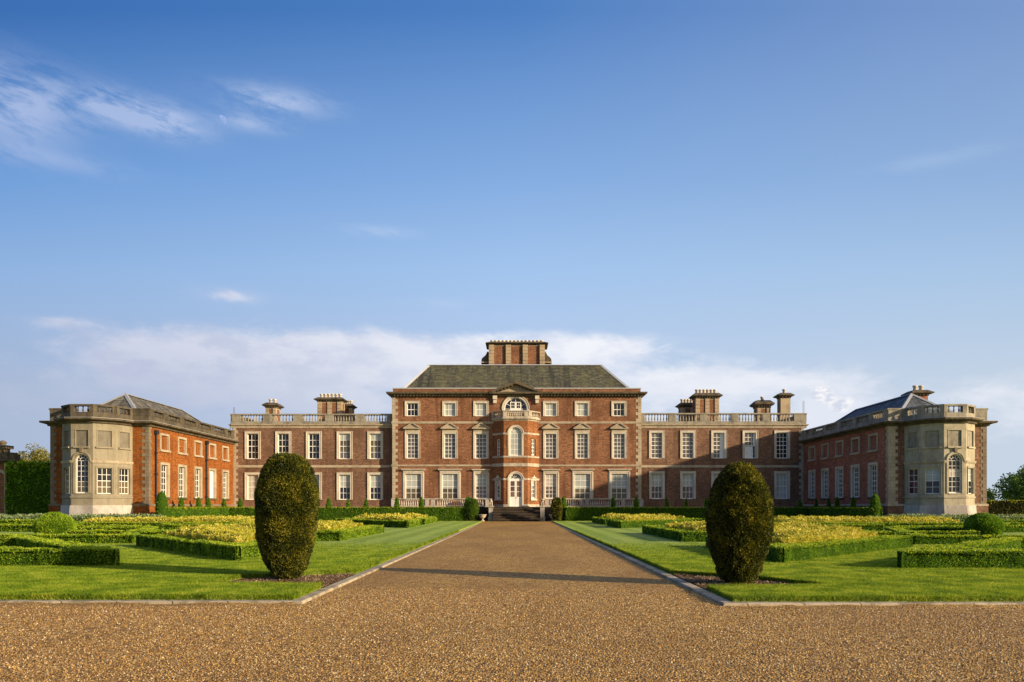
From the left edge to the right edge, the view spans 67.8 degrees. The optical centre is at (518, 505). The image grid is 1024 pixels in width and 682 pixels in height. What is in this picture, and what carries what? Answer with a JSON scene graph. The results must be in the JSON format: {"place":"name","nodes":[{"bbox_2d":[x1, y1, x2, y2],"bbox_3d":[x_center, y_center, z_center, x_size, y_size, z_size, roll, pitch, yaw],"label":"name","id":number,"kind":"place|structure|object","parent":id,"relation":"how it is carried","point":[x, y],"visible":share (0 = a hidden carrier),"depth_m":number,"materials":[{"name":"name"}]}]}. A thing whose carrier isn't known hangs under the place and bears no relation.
{"place":"outdoors","nodes":[
{"label":"outdoors","id":0,"kind":"place"},
{"bbox_2d":[225,573,354,587],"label":"leaf litter","id":1,"kind":"object","parent":0,"point":[328,581],"visible":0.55,"depth_m":16.84,"materials":[{"name":"brown plant"}]},
{"bbox_2d":[254,452,319,579],"bbox_3d":[-5.150,0.230,16.993,1.436,2.880,1.496,0,0,0],"label":"yew topiary","id":2,"kind":"object","parent":1,"relation":"on","point":[286,498],"visible":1,"depth_m":16.54,"materials":[{"name":"green plant"}]},
{"bbox_2d":[465,507,551,520],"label":"terrace","id":3,"kind":"structure","parent":0,"point":[483,510],"depth_m":83.00,"materials":[{"name":"stone"}]},
{"bbox_2d":[391,498,488,506],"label":"terrace balustrade","id":4,"kind":"object","parent":3,"relation":"on","point":[426,502],"visible":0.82,"depth_m":83.00,"materials":[{"name":"stone"}]},
{"bbox_2d":[545,498,642,506],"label":"terrace balustrade","id":5,"kind":"object","parent":3,"relation":"on","point":[586,503],"visible":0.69,"depth_m":82.98,"materials":[{"name":"stone"}]},
{"bbox_2d":[0,520,1023,601],"bbox_3d":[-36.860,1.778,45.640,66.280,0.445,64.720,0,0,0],"label":"lawn","id":6,"kind":"structure","parent":0,"point":[418,534],"depth_m":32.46,"materials":[{"name":"green plant"}]},
{"bbox_2d":[0,440,20,513],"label":"outbuilding","id":7,"kind":"structure","parent":6,"relation":"on","point":[6,455],"depth_m":73.91,"materials":[{"name":"brick"}]},
{"bbox_2d":[3,459,49,514],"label":"hedge","id":8,"kind":"object","parent":6,"relation":"on","point":[27,486],"visible":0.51,"depth_m":71.97,"materials":[{"name":"green plant"}]},
{"bbox_2d":[32,511,76,533],"bbox_3d":[-24.325,0.970,40.009,1.996,1.406,2.050,0,0,0],"label":"box ball","id":9,"kind":"object","parent":6,"relation":"on","point":[50,522],"visible":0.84,"depth_m":39.41,"materials":[{"name":"green plant"}]},
{"bbox_2d":[0,534,119,565],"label":"hedge","id":10,"kind":"object","parent":6,"relation":"on","point":[16,549],"visible":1,"depth_m":19.82,"materials":[{"name":"green plant"}]},
{"bbox_2d":[0,523,149,531],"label":"hedge","id":11,"kind":"object","parent":6,"relation":"on","point":[4,527],"visible":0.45,"depth_m":45.81,"materials":[{"name":"green plant"}]},
{"bbox_2d":[0,526,158,543],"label":"hedge","id":12,"kind":"object","parent":6,"relation":"on","point":[129,536],"visible":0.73,"depth_m":31.66,"materials":[{"name":"green plant"}]},
{"bbox_2d":[0,513,166,521],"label":"lavender border","id":13,"kind":"object","parent":6,"relation":"on","point":[76,517],"visible":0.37,"depth_m":60.65,"materials":[{"name":"green plant"}]},
{"bbox_2d":[66,529,140,533],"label":"hedge","id":14,"kind":"object","parent":6,"relation":"on","point":[92,531],"visible":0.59,"depth_m":37.20,"materials":[{"name":"green plant"}]},
{"bbox_2d":[155,491,168,516],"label":"cone topiary","id":15,"kind":"object","parent":6,"relation":"on","point":[162,504],"visible":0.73,"depth_m":65.08,"materials":[{"name":"green plant"}]},
{"bbox_2d":[83,515,254,521],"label":"golden shrubs","id":16,"kind":"object","parent":6,"relation":"on","point":[165,518],"visible":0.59,"depth_m":53.95,"materials":[{"name":"yellow plant"}]},
{"bbox_2d":[21,521,318,525],"bbox_3d":[-22.607,1.302,50.995,20.942,0.704,0.846,0,0,0],"label":"hedge","id":17,"kind":"object","parent":6,"relation":"on","point":[157,523],"visible":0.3,"depth_m":50.77,"materials":[{"name":"green plant"}]},
{"bbox_2d":[166,525,255,542],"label":"golden shrubs","id":18,"kind":"object","parent":6,"relation":"on","point":[235,534],"visible":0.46,"depth_m":25.66,"materials":[{"name":"yellow plant"}]},
{"bbox_2d":[136,534,317,560],"bbox_3d":[-11.353,1.325,25.708,7.110,0.584,8.483,0,0,0],"label":"hedge","id":19,"kind":"object","parent":6,"relation":"on","point":[232,550],"visible":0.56,"depth_m":24.14,"materials":[{"name":"green plant"}]},
{"bbox_2d":[132,524,384,540],"bbox_3d":[-12.568,1.320,39.228,9.541,0.627,10.802,0,0,0],"label":"hedge","id":20,"kind":"object","parent":6,"relation":"on","point":[342,534],"visible":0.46,"depth_m":34.58,"materials":[{"name":"green plant"}]},
{"bbox_2d":[184,519,362,530],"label":"golden shrubs","id":21,"kind":"object","parent":6,"relation":"on","point":[323,525],"visible":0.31,"depth_m":35.91,"materials":[{"name":"yellow plant"}]},
{"bbox_2d":[166,506,465,520],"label":"hedge","id":22,"kind":"object","parent":6,"relation":"on","point":[440,513],"visible":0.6,"depth_m":79.82,"materials":[{"name":"green plant"}]},
{"bbox_2d":[350,518,421,527],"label":"hedge","id":23,"kind":"object","parent":6,"relation":"on","point":[409,523],"visible":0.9,"depth_m":56.70,"materials":[{"name":"green plant"}]},
{"bbox_2d":[0,521,1023,681],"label":"gravel","id":24,"kind":"structure","parent":0,"point":[513,555],"depth_m":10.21,"materials":[{"name":"brown gravel"}]},
{"bbox_2d":[0,602,292,605],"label":"kerb","id":25,"kind":"structure","parent":24,"relation":"on","point":[139,604],"depth_m":12.93,"materials":[{"name":"grey stone"}]},
{"bbox_2d":[0,524,477,603],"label":"kerb","id":26,"kind":"structure","parent":24,"relation":"on","point":[316,594],"depth_m":13.15,"materials":[{"name":"grey stone"}]},
{"bbox_2d":[465,498,478,520],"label":"yew topiary","id":27,"kind":"object","parent":24,"relation":"on","point":[472,508],"visible":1,"depth_m":79.57,"materials":[{"name":"green plant"}]},
{"bbox_2d":[493,507,540,520],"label":"stone steps","id":28,"kind":"structure","parent":24,"relation":"on","point":[516,513],"depth_m":81.58,"materials":[{"name":"grey stone"}]},
{"bbox_2d":[551,497,562,520],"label":"yew topiary","id":29,"kind":"object","parent":24,"relation":"on","point":[556,508],"visible":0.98,"depth_m":78.22,"materials":[{"name":"green plant"}]},
{"bbox_2d":[556,524,1023,605],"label":"kerb","id":30,"kind":"structure","parent":24,"relation":"on","point":[720,600],"depth_m":12.88,"materials":[{"name":"grey stone"}]},
{"bbox_2d":[729,604,1023,608],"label":"kerb","id":31,"kind":"structure","parent":24,"relation":"on","point":[929,606],"depth_m":12.66,"materials":[{"name":"grey stone"}]},
{"bbox_2d":[0,0,1023,500],"label":"sky","id":32,"kind":"structure","parent":0,"point":[821,202],"materials":[{"name":"blue"}]},
{"bbox_2d":[673,573,794,589],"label":"leaf litter","id":33,"kind":"object","parent":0,"point":[708,578],"visible":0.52,"depth_m":16.48,"materials":[{"name":"brown plant"}]},
{"bbox_2d":[705,460,774,583],"bbox_3d":[4.654,0.357,16.079,1.434,2.639,1.401,0,0,0],"label":"yew topiary","id":34,"kind":"object","parent":33,"relation":"on","point":[739,521],"visible":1,"depth_m":15.66,"materials":[{"name":"green plant"}]},
{"bbox_2d":[553,521,1023,601],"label":"lawn","id":35,"kind":"structure","parent":0,"point":[608,534],"depth_m":30.77,"materials":[{"name":"green plant"}]},
{"bbox_2d":[616,514,677,520],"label":"golden shrubs","id":36,"kind":"object","parent":35,"relation":"on","point":[641,517],"visible":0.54,"depth_m":57.43,"materials":[{"name":"yellow plant"}]},
{"bbox_2d":[607,518,694,527],"bbox_3d":[10.429,1.296,56.789,7.073,0.740,7.632,0,0,0],"label":"hedge","id":37,"kind":"object","parent":35,"relation":"on","point":[621,523],"visible":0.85,"depth_m":55.64,"materials":[{"name":"green plant"}]},
{"bbox_2d":[565,506,882,520],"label":"hedge","id":38,"kind":"object","parent":35,"relation":"on","point":[579,513],"visible":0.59,"depth_m":79.42,"materials":[{"name":"green plant"}]},
{"bbox_2d":[665,520,861,530],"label":"golden shrubs","id":39,"kind":"object","parent":35,"relation":"on","point":[694,525],"visible":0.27,"depth_m":34.98,"materials":[{"name":"yellow plant"}]},
{"bbox_2d":[642,524,913,541],"bbox_3d":[12.191,1.322,38.396,10.314,0.618,10.825,0,0,0],"label":"hedge","id":40,"kind":"object","parent":35,"relation":"on","point":[680,534],"visible":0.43,"depth_m":33.95,"materials":[{"name":"green plant"}]},
{"bbox_2d":[705,534,912,562],"bbox_3d":[10.983,1.320,24.951,7.892,0.599,8.521,0,0,0],"label":"hedge","id":41,"kind":"object","parent":35,"relation":"on","point":[781,552],"visible":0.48,"depth_m":23.64,"materials":[{"name":"green plant"}]},
{"bbox_2d":[771,526,877,543],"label":"golden shrubs","id":42,"kind":"object","parent":35,"relation":"on","point":[796,534],"visible":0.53,"depth_m":24.77,"materials":[{"name":"yellow plant"}]},
{"bbox_2d":[776,515,958,522],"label":"golden shrubs","id":43,"kind":"object","parent":35,"relation":"on","point":[888,519],"visible":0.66,"depth_m":53.23,"materials":[{"name":"yellow plant"}]},
{"bbox_2d":[779,521,1022,529],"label":"hedge","id":44,"kind":"object","parent":35,"relation":"on","point":[892,524],"visible":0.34,"depth_m":49.97,"materials":[{"name":"green plant"}]},
{"bbox_2d":[890,525,963,530],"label":"hedge","id":45,"kind":"object","parent":35,"relation":"on","point":[941,528],"visible":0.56,"depth_m":41.20,"materials":[{"name":"green plant"}]},
{"bbox_2d":[909,529,979,534],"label":"hedge","id":46,"kind":"object","parent":35,"relation":"on","point":[960,532],"visible":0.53,"depth_m":36.40,"materials":[{"name":"green plant"}]},
{"bbox_2d":[869,513,1023,522],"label":"lavender border","id":47,"kind":"object","parent":35,"relation":"on","point":[963,517],"visible":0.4,"depth_m":60.74,"materials":[{"name":"green plant"}]},
{"bbox_2d":[884,526,1023,543],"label":"hedge","id":48,"kind":"object","parent":35,"relation":"on","point":[921,538],"visible":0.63,"depth_m":30.85,"materials":[{"name":"green plant"}]},
{"bbox_2d":[895,524,1023,531],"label":"hedge","id":49,"kind":"object","parent":35,"relation":"on","point":[1015,528],"visible":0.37,"depth_m":44.83,"materials":[{"name":"green plant"}]},
{"bbox_2d":[896,536,1023,567],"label":"hedge","id":50,"kind":"object","parent":35,"relation":"on","point":[1001,552],"visible":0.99,"depth_m":19.03,"materials":[{"name":"green plant"}]},
{"bbox_2d":[963,512,1005,534],"bbox_3d":[24.392,1.008,39.965,1.990,1.372,2.021,0,0,0],"label":"box ball","id":51,"kind":"object","parent":35,"relation":"on","point":[986,523],"visible":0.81,"depth_m":39.35,"materials":[{"name":"green plant"}]},
{"bbox_2d":[987,499,1023,514],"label":"hedge","id":52,"kind":"object","parent":35,"relation":"on","point":[1004,507],"visible":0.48,"depth_m":69.47,"materials":[{"name":"green plant"}]},
{"label":"ground","id":53,"kind":"structure","parent":0,"visible":0},
{"bbox_2d":[16,443,49,461],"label":"tree","id":54,"kind":"object","parent":53,"relation":"on","point":[39,454],"visible":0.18,"depth_m":119.37,"materials":[{"name":"green plant"}]},
{"bbox_2d":[992,468,1023,500],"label":"tree","id":55,"kind":"object","parent":53,"relation":"on","point":[1017,483],"visible":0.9,"depth_m":108.06,"materials":[{"name":"green plant"}]},
{"label":"far lawn","id":56,"kind":"structure","parent":0,"visible":0},
{"bbox_2d":[39,340,997,515],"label":"mansion","id":57,"kind":"structure","parent":56,"relation":"on","point":[516,423],"depth_m":86.00,"materials":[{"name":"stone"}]},
{"bbox_2d":[72,451,90,494],"bbox_3d":[-36.730,-2.775,64.225,1.540,3.630,0.370,0,0,0],"label":"window","id":58,"kind":"structure","parent":57,"relation":"in","point":[81,460],"depth_m":64.33,"materials":[{"name":"wood"}]},
{"bbox_2d":[73,429,89,447],"bbox_3d":[-36.730,-5.670,64.140,1.320,1.580,0.240,0,0,0],"label":"blind window","id":59,"kind":"structure","parent":57,"relation":"in","point":[81,435],"depth_m":64.24,"materials":[{"name":"stone"}]},
{"bbox_2d":[95,466,113,493],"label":"window","id":60,"kind":"structure","parent":57,"relation":"in","point":[104,475],"depth_m":64.85,"materials":[{"name":"wood"}]},
{"bbox_2d":[96,429,113,448],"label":"blind window","id":61,"kind":"structure","parent":57,"relation":"in","point":[104,437],"depth_m":64.77,"materials":[{"name":"stone"}]},
{"bbox_2d":[118,467,131,493],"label":"window","id":62,"kind":"structure","parent":57,"relation":"in","point":[124,473],"depth_m":66.27,"materials":[{"name":"wood"}]},
{"bbox_2d":[160,462,169,496],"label":"window","id":63,"kind":"structure","parent":57,"relation":"in","point":[164,467],"depth_m":70.48,"materials":[{"name":"wood"}]},
{"bbox_2d":[178,464,186,497],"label":"window","id":64,"kind":"structure","parent":57,"relation":"in","point":[182,469],"depth_m":74.13,"materials":[{"name":"stone"}]},
{"bbox_2d":[194,466,202,497],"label":"window","id":65,"kind":"structure","parent":57,"relation":"in","point":[198,471],"depth_m":77.77,"materials":[{"name":"stone"}]},
{"bbox_2d":[245,472,259,499],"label":"window","id":66,"kind":"structure","parent":57,"relation":"in","point":[251,478],"depth_m":87.01,"materials":[{"name":"stone"}]},
{"bbox_2d":[245,431,260,458],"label":"window","id":67,"kind":"structure","parent":57,"relation":"in","point":[252,438],"depth_m":86.99,"materials":[{"name":"glass"}]},
{"bbox_2d":[275,431,290,453],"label":"window","id":68,"kind":"structure","parent":57,"relation":"in","point":[282,438],"depth_m":86.99,"materials":[{"name":"stone"}]},
{"bbox_2d":[306,431,321,458],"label":"window","id":69,"kind":"structure","parent":57,"relation":"in","point":[313,439],"depth_m":86.99,"materials":[{"name":"glass"}]},
{"bbox_2d":[337,431,352,458],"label":"window","id":70,"kind":"structure","parent":57,"relation":"in","point":[344,438],"depth_m":86.99,"materials":[{"name":"wood"}]},
{"bbox_2d":[337,472,352,499],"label":"window","id":71,"kind":"structure","parent":57,"relation":"in","point":[344,479],"depth_m":86.99,"materials":[{"name":"stone"}]},
{"bbox_2d":[367,431,382,458],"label":"window","id":72,"kind":"structure","parent":57,"relation":"in","point":[374,438],"depth_m":86.99,"materials":[{"name":"stone"}]},
{"bbox_2d":[367,472,382,499],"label":"window","id":73,"kind":"structure","parent":57,"relation":"in","point":[374,479],"depth_m":86.99,"materials":[{"name":"stone"}]},
{"bbox_2d":[405,401,419,415],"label":"window","id":74,"kind":"structure","parent":57,"relation":"in","point":[412,408],"depth_m":86.14,"materials":[{"name":"stone"}]},
{"bbox_2d":[403,422,421,458],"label":"window","id":75,"kind":"structure","parent":57,"relation":"in","point":[412,431],"depth_m":86.14,"materials":[{"name":"stone"}]},
{"bbox_2d":[401,469,424,497],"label":"window","id":76,"kind":"structure","parent":57,"relation":"in","point":[412,479],"depth_m":86.19,"materials":[{"name":"stone"}]},
{"bbox_2d":[442,401,457,415],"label":"window","id":77,"kind":"structure","parent":57,"relation":"in","point":[449,408],"depth_m":86.14,"materials":[{"name":"stone"}]},
{"bbox_2d":[441,422,458,458],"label":"window","id":78,"kind":"structure","parent":57,"relation":"in","point":[449,431],"depth_m":85.93,"materials":[{"name":"stone"}]},
{"bbox_2d":[438,469,461,497],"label":"window","id":79,"kind":"structure","parent":57,"relation":"in","point":[449,479],"depth_m":86.16,"materials":[{"name":"stone"}]},
{"bbox_2d":[473,401,488,415],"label":"window","id":80,"kind":"structure","parent":57,"relation":"in","point":[480,408],"depth_m":86.14,"materials":[{"name":"stone"}]},
{"bbox_2d":[472,422,489,458],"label":"window","id":81,"kind":"structure","parent":57,"relation":"in","point":[480,431],"depth_m":86.12,"materials":[{"name":"stone"}]},
{"bbox_2d":[472,469,489,498],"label":"window","id":82,"kind":"structure","parent":57,"relation":"in","point":[480,476],"depth_m":86.16,"materials":[{"name":"stone"}]},
{"bbox_2d":[507,425,523,455],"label":"window","id":83,"kind":"structure","parent":57,"relation":"in","point":[515,432],"depth_m":84.81,"materials":[{"name":"stone"}]},
{"bbox_2d":[502,397,529,412],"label":"window","id":84,"kind":"structure","parent":57,"relation":"in","point":[510,403],"depth_m":86.12,"materials":[{"name":"stone"}]},
{"bbox_2d":[510,479,521,505],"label":"door","id":85,"kind":"structure","parent":57,"relation":"in","point":[515,484],"depth_m":84.75,"materials":[{"name":"white paint"}]},
{"bbox_2d":[543,401,557,415],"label":"window","id":86,"kind":"structure","parent":57,"relation":"in","point":[550,408],"depth_m":86.14,"materials":[{"name":"stone"}]},
{"bbox_2d":[542,422,559,458],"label":"window","id":87,"kind":"structure","parent":57,"relation":"in","point":[550,431],"depth_m":85.95,"materials":[{"name":"stone"}]},
{"bbox_2d":[542,469,559,498],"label":"window","id":88,"kind":"structure","parent":57,"relation":"in","point":[550,476],"depth_m":86.16,"materials":[{"name":"stone"}]},
{"bbox_2d":[575,401,589,415],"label":"window","id":89,"kind":"structure","parent":57,"relation":"in","point":[582,408],"depth_m":86.14,"materials":[{"name":"stone"}]},
{"bbox_2d":[573,422,591,458],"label":"window","id":90,"kind":"structure","parent":57,"relation":"in","point":[582,431],"depth_m":86.14,"materials":[{"name":"stone"}]},
{"bbox_2d":[570,469,594,497],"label":"window","id":91,"kind":"structure","parent":57,"relation":"in","point":[582,479],"depth_m":86.19,"materials":[{"name":"glass"}]},
{"bbox_2d":[611,401,626,415],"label":"window","id":92,"kind":"structure","parent":57,"relation":"in","point":[618,408],"depth_m":86.14,"materials":[{"name":"stone"}]},
{"bbox_2d":[610,422,628,458],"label":"window","id":93,"kind":"structure","parent":57,"relation":"in","point":[619,431],"depth_m":86.14,"materials":[{"name":"stone"}]},
{"bbox_2d":[607,469,631,497],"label":"window","id":94,"kind":"structure","parent":57,"relation":"in","point":[618,479],"depth_m":86.16,"materials":[{"name":"glass"}]},
{"bbox_2d":[649,430,664,458],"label":"window","id":95,"kind":"structure","parent":57,"relation":"in","point":[656,437],"depth_m":86.99,"materials":[{"name":"stone"}]},
{"bbox_2d":[649,471,664,498],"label":"window","id":96,"kind":"structure","parent":57,"relation":"in","point":[656,478],"depth_m":86.99,"materials":[{"name":"stone"}]},
{"bbox_2d":[680,430,695,458],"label":"window","id":97,"kind":"structure","parent":57,"relation":"in","point":[687,437],"depth_m":86.99,"materials":[{"name":"stone"}]},
{"bbox_2d":[680,471,695,498],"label":"window","id":98,"kind":"structure","parent":57,"relation":"in","point":[687,478],"depth_m":86.99,"materials":[{"name":"glass"}]},
{"bbox_2d":[711,430,726,458],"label":"window","id":99,"kind":"structure","parent":57,"relation":"in","point":[718,437],"depth_m":86.97,"materials":[{"name":"glass"}]},
{"bbox_2d":[742,430,757,458],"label":"window","id":100,"kind":"structure","parent":57,"relation":"in","point":[749,438],"depth_m":86.99,"materials":[{"name":"glass"}]},
{"bbox_2d":[774,430,789,458],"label":"window","id":101,"kind":"structure","parent":57,"relation":"in","point":[781,438],"depth_m":86.97,"materials":[{"name":"glass"}]},
{"bbox_2d":[774,471,789,498],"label":"window","id":102,"kind":"structure","parent":57,"relation":"in","point":[781,479],"depth_m":86.97,"materials":[{"name":"glass"}]},
{"bbox_2d":[821,468,828,497],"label":"window","id":103,"kind":"structure","parent":57,"relation":"in","point":[825,471],"depth_m":81.12,"materials":[{"name":"stone"}]},
{"bbox_2d":[835,466,843,497],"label":"window","id":104,"kind":"structure","parent":57,"relation":"in","point":[839,471],"depth_m":77.60,"materials":[{"name":"glass"}]},
{"bbox_2d":[851,464,859,497],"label":"window","id":105,"kind":"structure","parent":57,"relation":"in","point":[855,469],"depth_m":73.90,"materials":[{"name":"glass"}]},
{"bbox_2d":[868,462,877,496],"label":"window","id":106,"kind":"structure","parent":57,"relation":"in","point":[872,467],"depth_m":70.15,"materials":[{"name":"stone"}]},
{"bbox_2d":[905,467,918,494],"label":"window","id":107,"kind":"structure","parent":57,"relation":"in","point":[911,473],"depth_m":66.29,"materials":[{"name":"stone"}]},
{"bbox_2d":[923,429,940,448],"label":"blind window","id":108,"kind":"structure","parent":57,"relation":"in","point":[931,437],"depth_m":64.77,"materials":[{"name":"stone"}]},
{"bbox_2d":[923,466,941,493],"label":"window","id":109,"kind":"structure","parent":57,"relation":"in","point":[932,475],"depth_m":64.83,"materials":[{"name":"stone"}]},
{"bbox_2d":[946,451,964,494],"bbox_3d":[36.730,-2.775,64.225,1.540,3.630,0.370,0,0,0],"label":"window","id":110,"kind":"structure","parent":57,"relation":"in","point":[955,460],"depth_m":64.33,"materials":[{"name":"stone"}]},
{"bbox_2d":[947,429,963,447],"bbox_3d":[36.730,-5.670,64.140,1.320,1.580,0.240,0,0,0],"label":"blind window","id":111,"kind":"structure","parent":57,"relation":"in","point":[954,435],"depth_m":64.24,"materials":[{"name":"stone"}]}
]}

